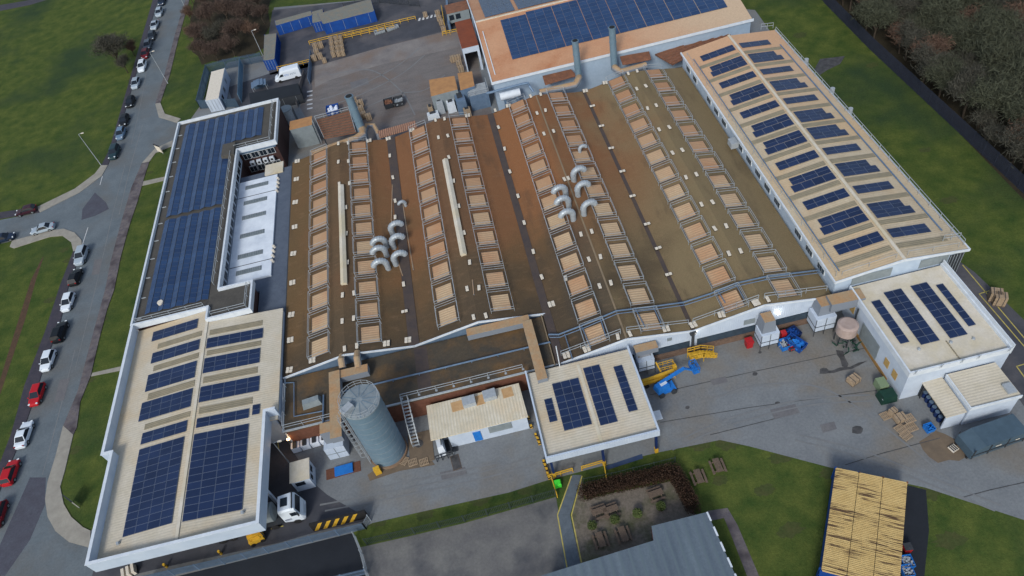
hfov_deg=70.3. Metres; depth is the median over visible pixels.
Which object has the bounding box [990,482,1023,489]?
concrete joint
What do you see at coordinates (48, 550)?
road
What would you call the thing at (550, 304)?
ballast slabs
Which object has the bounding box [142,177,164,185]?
path
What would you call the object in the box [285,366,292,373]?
ballast slabs
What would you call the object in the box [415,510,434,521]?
worn turf
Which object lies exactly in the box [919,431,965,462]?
rusty spill
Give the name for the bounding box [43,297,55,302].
worn turf
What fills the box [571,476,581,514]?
painted line
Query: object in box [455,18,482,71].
portal annexe
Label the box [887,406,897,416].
goods stack
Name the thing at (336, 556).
dark yard
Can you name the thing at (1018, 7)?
bare tree
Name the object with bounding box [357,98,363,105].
goods stack
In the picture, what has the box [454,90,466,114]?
plant box
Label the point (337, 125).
plant platform
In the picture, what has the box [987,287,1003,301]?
goods stack
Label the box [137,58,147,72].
parked car
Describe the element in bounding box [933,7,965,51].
bare tree
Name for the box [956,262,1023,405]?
tarmac area
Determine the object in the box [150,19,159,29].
parked car
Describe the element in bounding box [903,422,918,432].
pallet
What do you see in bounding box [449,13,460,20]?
window
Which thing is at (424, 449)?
concrete pad
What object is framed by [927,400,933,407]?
barrel
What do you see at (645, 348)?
wall duct
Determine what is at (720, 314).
ballast slabs
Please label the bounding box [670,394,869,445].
tyre mark
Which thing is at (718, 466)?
picnic table
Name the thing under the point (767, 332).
silencer
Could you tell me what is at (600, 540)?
picnic table
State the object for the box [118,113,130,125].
parked car
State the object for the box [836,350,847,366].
oil stain
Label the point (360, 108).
goods stack
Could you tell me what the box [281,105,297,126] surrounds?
storage tank
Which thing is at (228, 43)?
bare tree
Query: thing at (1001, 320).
painted line
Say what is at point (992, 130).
bare tree
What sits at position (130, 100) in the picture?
parked car
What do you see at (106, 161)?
pavement
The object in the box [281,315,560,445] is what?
front annexe
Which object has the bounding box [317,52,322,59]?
goods stack
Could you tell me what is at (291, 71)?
delivery van
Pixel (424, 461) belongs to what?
pallet
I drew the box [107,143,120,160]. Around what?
parked car
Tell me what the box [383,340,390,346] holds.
ballast slabs
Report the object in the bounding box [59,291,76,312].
parked car
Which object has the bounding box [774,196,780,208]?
window
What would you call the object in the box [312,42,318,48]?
goods stack
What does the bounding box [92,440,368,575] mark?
tarmac area
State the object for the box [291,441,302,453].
wrapped pallet
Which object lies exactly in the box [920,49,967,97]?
bare tree
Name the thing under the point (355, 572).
palisade fence
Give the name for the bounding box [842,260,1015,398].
dock building
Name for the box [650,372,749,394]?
concrete joint
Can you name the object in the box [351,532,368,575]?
palisade fence
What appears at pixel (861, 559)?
storage container
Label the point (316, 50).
goods stack
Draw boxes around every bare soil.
[0,258,42,392]
[814,56,844,74]
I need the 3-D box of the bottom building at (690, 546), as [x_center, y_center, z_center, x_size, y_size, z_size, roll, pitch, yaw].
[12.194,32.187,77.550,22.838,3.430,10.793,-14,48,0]
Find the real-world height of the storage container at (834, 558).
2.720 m
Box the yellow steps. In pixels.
[687,345,716,364]
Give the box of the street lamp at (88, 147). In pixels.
[78,132,100,164]
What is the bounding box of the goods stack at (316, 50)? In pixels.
[313,48,318,55]
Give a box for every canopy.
[525,346,659,477]
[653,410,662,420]
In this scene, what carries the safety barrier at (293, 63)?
on the tarmac area at (296, 46)
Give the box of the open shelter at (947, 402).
[917,377,966,428]
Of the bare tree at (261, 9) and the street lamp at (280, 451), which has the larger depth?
the bare tree at (261, 9)
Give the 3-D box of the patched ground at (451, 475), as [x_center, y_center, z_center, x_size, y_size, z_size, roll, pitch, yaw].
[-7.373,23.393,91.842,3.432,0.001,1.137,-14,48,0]
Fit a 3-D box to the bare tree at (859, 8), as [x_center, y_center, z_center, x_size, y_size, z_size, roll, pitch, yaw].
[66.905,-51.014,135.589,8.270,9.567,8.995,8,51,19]
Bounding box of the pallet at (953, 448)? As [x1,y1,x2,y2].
[948,444,958,452]
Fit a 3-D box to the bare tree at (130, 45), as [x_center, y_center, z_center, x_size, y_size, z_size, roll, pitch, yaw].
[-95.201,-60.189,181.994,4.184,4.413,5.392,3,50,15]
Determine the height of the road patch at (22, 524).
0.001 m
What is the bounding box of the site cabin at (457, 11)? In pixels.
[444,0,469,27]
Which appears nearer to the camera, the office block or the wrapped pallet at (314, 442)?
the wrapped pallet at (314, 442)
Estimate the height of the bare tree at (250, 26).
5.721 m
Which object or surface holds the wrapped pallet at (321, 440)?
on the yard at (983, 472)
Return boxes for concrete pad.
[408,430,434,464]
[900,485,928,575]
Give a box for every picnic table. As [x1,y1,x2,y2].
[590,503,608,520]
[591,531,610,549]
[601,502,619,518]
[614,525,632,544]
[645,485,664,502]
[689,469,707,485]
[708,458,726,474]
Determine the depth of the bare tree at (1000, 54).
116.40 m
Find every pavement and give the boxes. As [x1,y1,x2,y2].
[0,209,39,218]
[0,251,75,489]
[10,229,81,250]
[37,165,107,211]
[45,426,90,546]
[63,162,148,434]
[102,0,157,164]
[142,140,172,162]
[155,0,188,103]
[155,103,179,122]
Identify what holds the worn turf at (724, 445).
on the ground at (60, 86)
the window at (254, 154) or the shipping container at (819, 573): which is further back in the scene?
the window at (254, 154)
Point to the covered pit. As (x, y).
(455, 462)
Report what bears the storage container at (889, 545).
on the ground at (60, 86)
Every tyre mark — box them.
[320,47,419,99]
[320,457,529,505]
[325,55,424,107]
[325,463,534,511]
[330,69,415,114]
[365,75,444,107]
[380,462,499,487]
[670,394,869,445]
[672,400,872,449]
[710,383,950,479]
[795,439,994,510]
[800,434,999,505]
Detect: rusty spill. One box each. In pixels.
[368,461,434,480]
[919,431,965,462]
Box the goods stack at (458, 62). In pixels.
[456,60,461,67]
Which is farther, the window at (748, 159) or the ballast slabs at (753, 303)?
the window at (748, 159)
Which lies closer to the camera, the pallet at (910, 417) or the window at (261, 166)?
the pallet at (910, 417)
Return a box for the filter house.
[289,116,321,148]
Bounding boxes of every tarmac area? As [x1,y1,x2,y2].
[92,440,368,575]
[229,63,311,106]
[269,0,474,74]
[300,32,491,145]
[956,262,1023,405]
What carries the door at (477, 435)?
in the plant shed
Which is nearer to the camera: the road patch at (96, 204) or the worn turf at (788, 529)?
the worn turf at (788, 529)
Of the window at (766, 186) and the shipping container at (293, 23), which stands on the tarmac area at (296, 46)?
the shipping container at (293, 23)
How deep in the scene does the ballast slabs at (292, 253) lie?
116.92 m
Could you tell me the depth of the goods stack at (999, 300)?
94.46 m
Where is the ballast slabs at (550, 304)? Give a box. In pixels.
[547,300,554,307]
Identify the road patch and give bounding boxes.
[0,477,45,575]
[81,193,108,219]
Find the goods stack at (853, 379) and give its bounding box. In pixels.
[846,372,861,386]
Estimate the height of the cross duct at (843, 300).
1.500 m
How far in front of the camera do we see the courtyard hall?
122.01 m
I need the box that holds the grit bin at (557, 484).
[552,479,561,488]
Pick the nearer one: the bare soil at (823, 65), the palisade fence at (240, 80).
the bare soil at (823, 65)
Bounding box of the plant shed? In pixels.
[426,383,528,452]
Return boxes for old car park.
[360,497,563,575]
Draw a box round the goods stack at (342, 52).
[340,49,345,56]
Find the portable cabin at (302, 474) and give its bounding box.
[289,458,315,491]
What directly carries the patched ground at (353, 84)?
on the tarmac area at (421, 73)
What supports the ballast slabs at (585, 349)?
on the factory
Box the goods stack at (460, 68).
[457,65,464,72]
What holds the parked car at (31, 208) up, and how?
on the road
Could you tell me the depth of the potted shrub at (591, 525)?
83.58 m
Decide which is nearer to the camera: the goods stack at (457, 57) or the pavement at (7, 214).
the pavement at (7, 214)
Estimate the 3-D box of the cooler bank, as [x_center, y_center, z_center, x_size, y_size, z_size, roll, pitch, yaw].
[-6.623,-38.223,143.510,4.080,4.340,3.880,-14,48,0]
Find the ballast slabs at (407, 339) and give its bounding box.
[405,337,410,342]
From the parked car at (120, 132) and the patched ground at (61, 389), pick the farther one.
the parked car at (120, 132)
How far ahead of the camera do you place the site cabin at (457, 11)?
165.33 m
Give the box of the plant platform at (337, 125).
[314,107,356,143]
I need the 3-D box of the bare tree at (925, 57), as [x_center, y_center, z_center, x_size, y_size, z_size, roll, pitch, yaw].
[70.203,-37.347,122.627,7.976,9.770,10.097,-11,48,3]
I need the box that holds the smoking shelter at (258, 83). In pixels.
[251,78,267,91]
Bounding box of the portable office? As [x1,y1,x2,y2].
[205,68,230,111]
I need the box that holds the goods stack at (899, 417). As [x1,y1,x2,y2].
[892,411,907,424]
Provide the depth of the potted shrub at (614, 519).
83.64 m
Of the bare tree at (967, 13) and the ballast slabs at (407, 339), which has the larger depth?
the bare tree at (967, 13)
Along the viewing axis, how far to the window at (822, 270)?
96.83 m
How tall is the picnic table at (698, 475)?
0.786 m
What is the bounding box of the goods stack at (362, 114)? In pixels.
[360,110,365,119]
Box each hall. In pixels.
[84,308,287,571]
[227,161,291,312]
[467,0,753,110]
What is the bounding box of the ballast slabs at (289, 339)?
[287,337,293,343]
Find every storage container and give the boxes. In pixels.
[819,467,858,575]
[847,471,882,575]
[873,476,907,575]
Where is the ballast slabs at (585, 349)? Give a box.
[581,345,590,353]
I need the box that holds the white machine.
[435,438,453,461]
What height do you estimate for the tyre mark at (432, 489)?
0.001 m
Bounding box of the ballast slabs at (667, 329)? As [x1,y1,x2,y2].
[662,325,670,332]
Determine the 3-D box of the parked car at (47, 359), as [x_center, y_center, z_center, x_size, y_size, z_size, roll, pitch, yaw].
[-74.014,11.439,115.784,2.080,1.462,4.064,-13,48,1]
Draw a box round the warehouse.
[680,22,970,311]
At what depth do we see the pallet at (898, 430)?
86.02 m
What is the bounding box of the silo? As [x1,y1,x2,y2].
[337,380,407,475]
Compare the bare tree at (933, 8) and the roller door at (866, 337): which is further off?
the bare tree at (933, 8)
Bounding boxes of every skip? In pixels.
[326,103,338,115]
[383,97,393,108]
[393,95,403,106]
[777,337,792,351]
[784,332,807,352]
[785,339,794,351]
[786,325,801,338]
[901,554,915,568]
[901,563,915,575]
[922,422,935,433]
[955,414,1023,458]
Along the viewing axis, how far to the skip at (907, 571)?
75.31 m
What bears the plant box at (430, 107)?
on the tarmac area at (421, 73)
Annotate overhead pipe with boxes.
[486,82,533,94]
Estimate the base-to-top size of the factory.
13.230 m
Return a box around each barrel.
[921,391,927,397]
[924,395,930,402]
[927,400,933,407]
[930,405,936,412]
[933,410,939,417]
[936,415,942,422]
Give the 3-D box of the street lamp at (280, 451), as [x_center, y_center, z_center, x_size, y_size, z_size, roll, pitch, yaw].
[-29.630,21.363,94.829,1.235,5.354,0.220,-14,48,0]
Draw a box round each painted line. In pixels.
[557,476,571,514]
[557,515,566,566]
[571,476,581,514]
[571,515,581,561]
[963,265,1023,337]
[979,294,1023,345]
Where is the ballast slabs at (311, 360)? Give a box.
[308,357,315,363]
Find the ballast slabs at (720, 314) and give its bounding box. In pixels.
[717,311,725,318]
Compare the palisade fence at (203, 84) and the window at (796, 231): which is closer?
the window at (796, 231)
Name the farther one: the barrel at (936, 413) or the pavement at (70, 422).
the pavement at (70, 422)
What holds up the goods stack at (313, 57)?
on the tarmac area at (296, 46)
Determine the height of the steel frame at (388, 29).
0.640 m
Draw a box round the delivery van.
[275,63,300,82]
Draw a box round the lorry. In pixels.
[219,491,305,543]
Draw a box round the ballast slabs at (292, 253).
[290,251,295,256]
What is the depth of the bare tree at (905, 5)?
133.09 m
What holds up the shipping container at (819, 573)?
on the ground at (60, 86)
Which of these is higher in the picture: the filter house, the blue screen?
the blue screen
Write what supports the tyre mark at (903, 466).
on the yard at (983, 472)
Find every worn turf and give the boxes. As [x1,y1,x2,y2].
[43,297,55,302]
[69,446,82,453]
[369,519,389,527]
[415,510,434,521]
[469,497,491,506]
[517,486,532,494]
[688,442,710,450]
[712,475,727,485]
[715,440,740,450]
[754,483,774,496]
[767,453,792,463]
[776,521,806,538]
[793,32,806,37]
[819,467,833,479]
[920,487,941,500]
[931,531,968,549]
[940,196,958,203]
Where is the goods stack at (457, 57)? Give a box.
[455,54,461,60]
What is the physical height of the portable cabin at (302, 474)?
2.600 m
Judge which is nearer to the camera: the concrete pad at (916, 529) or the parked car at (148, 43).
the concrete pad at (916, 529)
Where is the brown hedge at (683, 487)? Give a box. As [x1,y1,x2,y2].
[576,461,700,516]
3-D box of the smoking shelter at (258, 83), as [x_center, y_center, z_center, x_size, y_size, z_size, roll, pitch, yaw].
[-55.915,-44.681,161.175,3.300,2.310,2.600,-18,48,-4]
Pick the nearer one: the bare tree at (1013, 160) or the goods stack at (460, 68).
the bare tree at (1013, 160)
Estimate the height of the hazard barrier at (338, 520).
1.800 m
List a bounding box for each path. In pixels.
[0,0,44,10]
[91,366,120,375]
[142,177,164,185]
[558,475,580,567]
[708,508,758,575]
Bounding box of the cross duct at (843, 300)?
[826,288,865,311]
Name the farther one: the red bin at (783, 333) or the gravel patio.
the red bin at (783, 333)
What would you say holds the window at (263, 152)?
in the office block
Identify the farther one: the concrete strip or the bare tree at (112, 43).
the bare tree at (112, 43)
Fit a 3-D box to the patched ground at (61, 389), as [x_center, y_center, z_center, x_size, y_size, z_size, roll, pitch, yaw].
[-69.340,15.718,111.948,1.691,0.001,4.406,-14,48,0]
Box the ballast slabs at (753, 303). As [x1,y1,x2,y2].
[750,299,760,306]
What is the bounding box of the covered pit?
[450,454,461,470]
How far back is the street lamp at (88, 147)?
149.14 m
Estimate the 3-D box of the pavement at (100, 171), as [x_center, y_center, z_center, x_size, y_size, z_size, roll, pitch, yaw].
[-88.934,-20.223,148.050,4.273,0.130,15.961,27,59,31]
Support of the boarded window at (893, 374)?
in the dock building at (916, 329)
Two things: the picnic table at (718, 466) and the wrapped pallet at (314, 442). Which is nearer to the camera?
the picnic table at (718, 466)
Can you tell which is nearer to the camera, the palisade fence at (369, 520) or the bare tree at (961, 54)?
the palisade fence at (369, 520)
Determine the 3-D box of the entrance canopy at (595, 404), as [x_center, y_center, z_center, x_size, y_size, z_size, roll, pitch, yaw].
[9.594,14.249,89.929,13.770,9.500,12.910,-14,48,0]
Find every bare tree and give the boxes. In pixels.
[87,31,132,66]
[90,31,117,55]
[112,53,129,72]
[122,38,136,55]
[179,2,192,21]
[181,22,195,39]
[184,21,208,41]
[185,38,206,58]
[191,0,213,24]
[199,17,228,40]
[199,39,219,60]
[207,0,235,18]
[216,33,237,55]
[219,17,246,43]
[228,0,254,21]
[239,18,260,41]
[250,4,269,23]
[851,0,893,30]
[855,0,907,38]
[886,0,924,29]
[886,17,919,53]
[891,16,933,60]
[899,10,935,53]
[903,39,959,88]
[904,32,955,78]
[915,0,970,33]
[918,22,953,49]
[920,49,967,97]
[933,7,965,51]
[939,10,990,52]
[940,46,979,77]
[943,60,997,118]
[949,16,1023,65]
[953,0,981,9]
[953,50,982,78]
[957,3,981,22]
[958,62,1023,128]
[963,104,1010,147]
[968,36,1023,80]
[980,0,1023,19]
[990,5,1023,33]
[990,78,1023,120]
[994,121,1023,175]
[995,48,1023,89]
[995,89,1023,148]
[997,0,1023,25]
[998,90,1023,122]
[999,113,1023,162]
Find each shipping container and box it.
[263,33,280,69]
[275,11,312,34]
[312,9,324,32]
[318,0,377,33]
[816,567,846,575]
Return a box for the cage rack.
[120,563,138,575]
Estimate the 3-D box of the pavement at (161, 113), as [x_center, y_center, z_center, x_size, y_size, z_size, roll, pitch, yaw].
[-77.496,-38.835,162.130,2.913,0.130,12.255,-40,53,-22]
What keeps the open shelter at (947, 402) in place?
on the yard at (983, 472)
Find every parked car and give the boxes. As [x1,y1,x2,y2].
[0,232,15,242]
[0,458,21,486]
[0,499,9,527]
[13,420,34,449]
[15,203,37,216]
[27,382,46,406]
[30,222,55,235]
[39,348,57,371]
[49,320,69,343]
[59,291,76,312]
[67,268,83,286]
[73,244,89,265]
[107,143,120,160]
[115,126,126,140]
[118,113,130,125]
[124,95,135,107]
[130,76,141,89]
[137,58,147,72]
[141,47,150,58]
[143,39,152,48]
[148,30,156,40]
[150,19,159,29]
[154,6,163,16]
[158,0,166,5]
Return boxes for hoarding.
[307,50,311,83]
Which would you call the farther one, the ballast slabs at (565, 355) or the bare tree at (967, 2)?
the bare tree at (967, 2)
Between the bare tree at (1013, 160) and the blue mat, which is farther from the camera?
the bare tree at (1013, 160)
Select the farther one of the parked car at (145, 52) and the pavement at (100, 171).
the parked car at (145, 52)
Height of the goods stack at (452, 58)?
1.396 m
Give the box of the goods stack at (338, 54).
[335,50,340,57]
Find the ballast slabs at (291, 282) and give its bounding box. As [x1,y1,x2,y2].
[289,280,294,285]
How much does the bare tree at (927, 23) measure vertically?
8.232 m
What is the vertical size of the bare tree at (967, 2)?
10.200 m
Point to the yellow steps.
(700, 353)
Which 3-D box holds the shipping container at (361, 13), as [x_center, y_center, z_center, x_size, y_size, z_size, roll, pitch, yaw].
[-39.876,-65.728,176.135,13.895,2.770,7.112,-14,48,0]
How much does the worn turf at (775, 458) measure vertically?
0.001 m
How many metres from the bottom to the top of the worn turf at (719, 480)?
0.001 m
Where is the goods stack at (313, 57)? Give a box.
[311,54,317,61]
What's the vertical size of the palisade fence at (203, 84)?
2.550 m
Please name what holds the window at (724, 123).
in the warehouse
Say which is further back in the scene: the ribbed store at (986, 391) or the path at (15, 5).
the path at (15, 5)
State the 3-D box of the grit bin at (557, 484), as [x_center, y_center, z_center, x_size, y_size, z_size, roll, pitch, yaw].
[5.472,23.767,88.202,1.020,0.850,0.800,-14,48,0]
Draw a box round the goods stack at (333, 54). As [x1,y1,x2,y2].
[330,50,335,57]
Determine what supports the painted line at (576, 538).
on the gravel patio
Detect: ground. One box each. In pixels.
[0,0,1023,575]
[54,378,69,402]
[92,259,101,274]
[350,78,368,87]
[440,467,466,479]
[710,376,727,384]
[770,404,799,418]
[820,422,836,432]
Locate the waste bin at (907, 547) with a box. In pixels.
[902,542,913,553]
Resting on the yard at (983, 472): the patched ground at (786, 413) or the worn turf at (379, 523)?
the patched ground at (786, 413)
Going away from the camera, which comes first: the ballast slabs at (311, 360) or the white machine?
the white machine
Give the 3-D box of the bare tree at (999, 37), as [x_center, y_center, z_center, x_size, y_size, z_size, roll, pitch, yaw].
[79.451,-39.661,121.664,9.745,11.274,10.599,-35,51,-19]
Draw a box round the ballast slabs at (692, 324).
[689,321,697,328]
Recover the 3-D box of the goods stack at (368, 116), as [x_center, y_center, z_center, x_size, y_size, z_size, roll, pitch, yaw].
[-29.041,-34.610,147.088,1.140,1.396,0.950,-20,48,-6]
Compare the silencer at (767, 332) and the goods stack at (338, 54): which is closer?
the silencer at (767, 332)
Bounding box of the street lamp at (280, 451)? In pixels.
[273,440,289,462]
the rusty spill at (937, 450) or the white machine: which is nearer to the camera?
the rusty spill at (937, 450)
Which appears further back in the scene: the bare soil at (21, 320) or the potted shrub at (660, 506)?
the bare soil at (21, 320)
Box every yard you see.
[91,0,1023,575]
[180,533,367,575]
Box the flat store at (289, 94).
[248,83,304,106]
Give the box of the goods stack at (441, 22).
[438,18,443,25]
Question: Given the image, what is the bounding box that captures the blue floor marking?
[606,454,642,469]
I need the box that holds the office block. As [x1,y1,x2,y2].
[130,98,289,330]
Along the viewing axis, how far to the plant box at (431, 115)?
143.41 m
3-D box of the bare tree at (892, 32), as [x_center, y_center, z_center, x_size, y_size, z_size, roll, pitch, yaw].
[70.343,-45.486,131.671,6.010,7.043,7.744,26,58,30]
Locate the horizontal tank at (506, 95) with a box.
[499,88,520,107]
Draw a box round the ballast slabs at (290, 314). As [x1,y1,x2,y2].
[288,311,294,317]
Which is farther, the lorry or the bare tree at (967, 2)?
the bare tree at (967, 2)
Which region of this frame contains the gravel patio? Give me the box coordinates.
[572,480,695,562]
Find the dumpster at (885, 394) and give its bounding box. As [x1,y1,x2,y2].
[873,376,897,404]
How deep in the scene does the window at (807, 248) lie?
99.13 m
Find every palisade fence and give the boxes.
[142,524,364,575]
[195,53,262,108]
[196,98,238,108]
[237,58,243,102]
[337,569,366,575]
[342,0,419,6]
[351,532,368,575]
[362,489,555,544]
[362,515,370,528]
[582,457,675,482]
[822,0,1023,192]
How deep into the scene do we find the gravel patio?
84.33 m
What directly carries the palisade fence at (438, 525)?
on the ground at (60, 86)
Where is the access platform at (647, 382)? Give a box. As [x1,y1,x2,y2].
[641,359,676,388]
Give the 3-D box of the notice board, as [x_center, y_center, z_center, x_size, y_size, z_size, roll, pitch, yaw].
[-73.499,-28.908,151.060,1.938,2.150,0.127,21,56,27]
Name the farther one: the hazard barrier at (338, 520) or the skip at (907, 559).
the hazard barrier at (338, 520)
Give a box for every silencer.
[634,353,654,372]
[754,311,779,348]
[806,296,836,336]
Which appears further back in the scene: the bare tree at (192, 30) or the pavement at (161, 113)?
the bare tree at (192, 30)
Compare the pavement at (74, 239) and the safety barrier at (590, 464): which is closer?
the safety barrier at (590, 464)
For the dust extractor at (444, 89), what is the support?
on the tarmac area at (421, 73)
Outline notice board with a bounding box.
[153,144,162,152]
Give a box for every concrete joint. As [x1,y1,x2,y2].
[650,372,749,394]
[660,407,749,422]
[710,418,776,434]
[750,348,863,372]
[750,390,876,407]
[880,438,938,453]
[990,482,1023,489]
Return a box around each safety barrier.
[276,59,311,70]
[308,16,415,43]
[342,25,392,38]
[548,468,572,476]
[581,460,601,469]
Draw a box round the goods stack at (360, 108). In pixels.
[358,105,363,112]
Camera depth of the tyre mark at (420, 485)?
91.48 m
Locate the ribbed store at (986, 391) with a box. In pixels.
[944,363,1022,424]
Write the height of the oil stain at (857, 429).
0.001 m
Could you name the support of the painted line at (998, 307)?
on the tarmac area at (1010, 370)
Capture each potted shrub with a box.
[587,520,596,530]
[609,513,619,524]
[632,508,641,517]
[655,501,665,511]
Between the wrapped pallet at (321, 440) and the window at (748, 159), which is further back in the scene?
the window at (748, 159)
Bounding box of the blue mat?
[326,461,360,479]
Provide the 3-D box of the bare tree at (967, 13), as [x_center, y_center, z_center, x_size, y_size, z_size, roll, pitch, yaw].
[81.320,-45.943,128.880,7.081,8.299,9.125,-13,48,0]
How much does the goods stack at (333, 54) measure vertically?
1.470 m
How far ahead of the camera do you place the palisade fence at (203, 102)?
159.08 m
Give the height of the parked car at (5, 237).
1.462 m
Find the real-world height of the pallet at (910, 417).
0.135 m
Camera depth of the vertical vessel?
93.17 m
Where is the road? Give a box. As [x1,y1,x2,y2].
[0,0,184,575]
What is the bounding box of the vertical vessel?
[831,316,861,354]
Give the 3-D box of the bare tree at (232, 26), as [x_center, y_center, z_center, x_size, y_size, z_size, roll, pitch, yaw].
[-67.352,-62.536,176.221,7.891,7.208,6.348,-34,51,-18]
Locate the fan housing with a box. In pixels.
[320,421,349,459]
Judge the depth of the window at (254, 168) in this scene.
139.48 m
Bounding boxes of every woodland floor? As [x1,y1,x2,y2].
[190,0,270,64]
[836,0,1023,198]
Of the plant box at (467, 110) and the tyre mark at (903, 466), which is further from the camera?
the plant box at (467, 110)
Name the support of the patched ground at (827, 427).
on the yard at (983, 472)
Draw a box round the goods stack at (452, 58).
[450,55,455,62]
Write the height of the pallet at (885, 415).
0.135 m
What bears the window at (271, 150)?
in the office block
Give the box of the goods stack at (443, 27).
[440,25,446,32]
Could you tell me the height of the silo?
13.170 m
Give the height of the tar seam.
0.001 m
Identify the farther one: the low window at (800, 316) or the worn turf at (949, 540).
the low window at (800, 316)
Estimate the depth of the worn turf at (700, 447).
88.89 m
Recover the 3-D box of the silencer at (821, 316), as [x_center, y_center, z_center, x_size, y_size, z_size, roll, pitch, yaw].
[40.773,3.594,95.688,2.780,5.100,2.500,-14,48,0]
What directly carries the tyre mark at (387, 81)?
on the tarmac area at (421, 73)
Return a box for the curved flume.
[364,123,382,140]
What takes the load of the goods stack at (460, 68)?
on the tarmac area at (421, 73)
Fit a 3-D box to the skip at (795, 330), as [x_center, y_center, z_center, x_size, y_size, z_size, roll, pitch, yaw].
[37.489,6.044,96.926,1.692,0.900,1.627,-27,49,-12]
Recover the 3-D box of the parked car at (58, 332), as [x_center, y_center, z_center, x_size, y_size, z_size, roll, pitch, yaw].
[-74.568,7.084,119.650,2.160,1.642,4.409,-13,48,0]
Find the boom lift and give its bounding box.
[653,359,699,398]
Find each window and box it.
[242,153,251,159]
[249,165,258,171]
[250,151,259,157]
[257,163,264,169]
[259,149,267,155]
[267,147,275,153]
[295,481,305,486]
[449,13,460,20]
[632,311,808,359]
[667,318,754,340]
[722,117,726,127]
[746,154,751,165]
[755,167,760,179]
[764,181,770,193]
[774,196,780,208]
[794,227,801,240]
[805,244,812,257]
[817,261,824,275]
[883,357,889,368]
[891,369,897,379]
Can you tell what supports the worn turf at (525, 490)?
on the ground at (60, 86)
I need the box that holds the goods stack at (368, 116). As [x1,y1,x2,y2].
[365,112,371,121]
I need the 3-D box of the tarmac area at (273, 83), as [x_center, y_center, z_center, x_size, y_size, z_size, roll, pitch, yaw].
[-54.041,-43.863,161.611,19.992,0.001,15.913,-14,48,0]
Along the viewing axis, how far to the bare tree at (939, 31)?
126.39 m
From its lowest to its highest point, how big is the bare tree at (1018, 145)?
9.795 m
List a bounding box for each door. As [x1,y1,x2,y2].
[472,431,482,440]
[859,323,879,359]
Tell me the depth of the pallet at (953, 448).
83.52 m
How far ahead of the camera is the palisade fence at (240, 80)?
164.12 m
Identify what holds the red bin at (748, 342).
on the yard at (983, 472)
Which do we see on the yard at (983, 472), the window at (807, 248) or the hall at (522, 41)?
the hall at (522, 41)
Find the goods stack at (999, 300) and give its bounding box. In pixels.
[991,291,1008,307]
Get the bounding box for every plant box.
[427,104,432,111]
[427,110,439,120]
[436,100,445,114]
[446,99,456,112]
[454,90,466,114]
[463,106,471,115]
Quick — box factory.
[282,25,830,441]
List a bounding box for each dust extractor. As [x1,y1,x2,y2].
[429,76,457,110]
[457,71,474,105]
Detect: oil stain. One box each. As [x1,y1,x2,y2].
[820,361,865,373]
[820,368,827,373]
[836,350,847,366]
[852,426,862,433]
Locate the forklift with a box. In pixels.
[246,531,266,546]
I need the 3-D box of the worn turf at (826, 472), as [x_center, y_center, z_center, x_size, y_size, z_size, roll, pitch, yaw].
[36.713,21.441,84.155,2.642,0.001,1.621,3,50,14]
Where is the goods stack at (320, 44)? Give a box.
[317,41,323,48]
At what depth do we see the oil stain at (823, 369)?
93.13 m
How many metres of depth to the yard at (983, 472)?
90.68 m
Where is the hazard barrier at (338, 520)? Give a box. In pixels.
[309,510,368,530]
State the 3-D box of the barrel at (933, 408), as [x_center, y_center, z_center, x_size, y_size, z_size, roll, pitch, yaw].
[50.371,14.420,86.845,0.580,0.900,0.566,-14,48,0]
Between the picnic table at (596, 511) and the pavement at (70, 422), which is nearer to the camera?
the picnic table at (596, 511)
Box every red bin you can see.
[744,336,753,348]
[780,330,786,338]
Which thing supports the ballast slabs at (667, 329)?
on the factory
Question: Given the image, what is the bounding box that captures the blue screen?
[446,0,451,30]
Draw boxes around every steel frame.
[374,28,384,34]
[386,24,398,31]
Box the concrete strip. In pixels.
[314,30,460,86]
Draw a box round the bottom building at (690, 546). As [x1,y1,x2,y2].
[542,512,736,575]
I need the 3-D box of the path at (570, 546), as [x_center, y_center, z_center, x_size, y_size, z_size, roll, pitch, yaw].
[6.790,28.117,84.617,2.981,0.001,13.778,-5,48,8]
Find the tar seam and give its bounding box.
[131,49,149,142]
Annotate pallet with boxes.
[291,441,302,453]
[300,438,311,450]
[310,436,321,447]
[319,436,323,445]
[399,457,408,465]
[408,457,417,466]
[419,457,428,466]
[878,411,891,420]
[893,423,906,434]
[899,430,912,440]
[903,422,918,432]
[904,413,916,423]
[948,444,958,452]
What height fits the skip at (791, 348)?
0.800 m
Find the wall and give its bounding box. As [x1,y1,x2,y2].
[296,71,304,106]
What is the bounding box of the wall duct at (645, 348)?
[633,340,657,356]
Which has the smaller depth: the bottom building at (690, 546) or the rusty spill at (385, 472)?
the bottom building at (690, 546)
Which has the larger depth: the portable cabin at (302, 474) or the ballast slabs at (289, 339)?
the ballast slabs at (289, 339)
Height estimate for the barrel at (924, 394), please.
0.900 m
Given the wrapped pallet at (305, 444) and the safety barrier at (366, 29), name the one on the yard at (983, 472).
the wrapped pallet at (305, 444)
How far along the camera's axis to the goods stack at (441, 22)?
168.09 m
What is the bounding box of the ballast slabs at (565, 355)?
[562,351,569,359]
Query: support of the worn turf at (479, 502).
on the ground at (60, 86)
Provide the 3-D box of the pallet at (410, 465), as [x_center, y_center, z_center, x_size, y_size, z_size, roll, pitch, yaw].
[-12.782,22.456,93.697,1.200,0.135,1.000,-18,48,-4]
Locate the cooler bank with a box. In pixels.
[468,79,490,110]

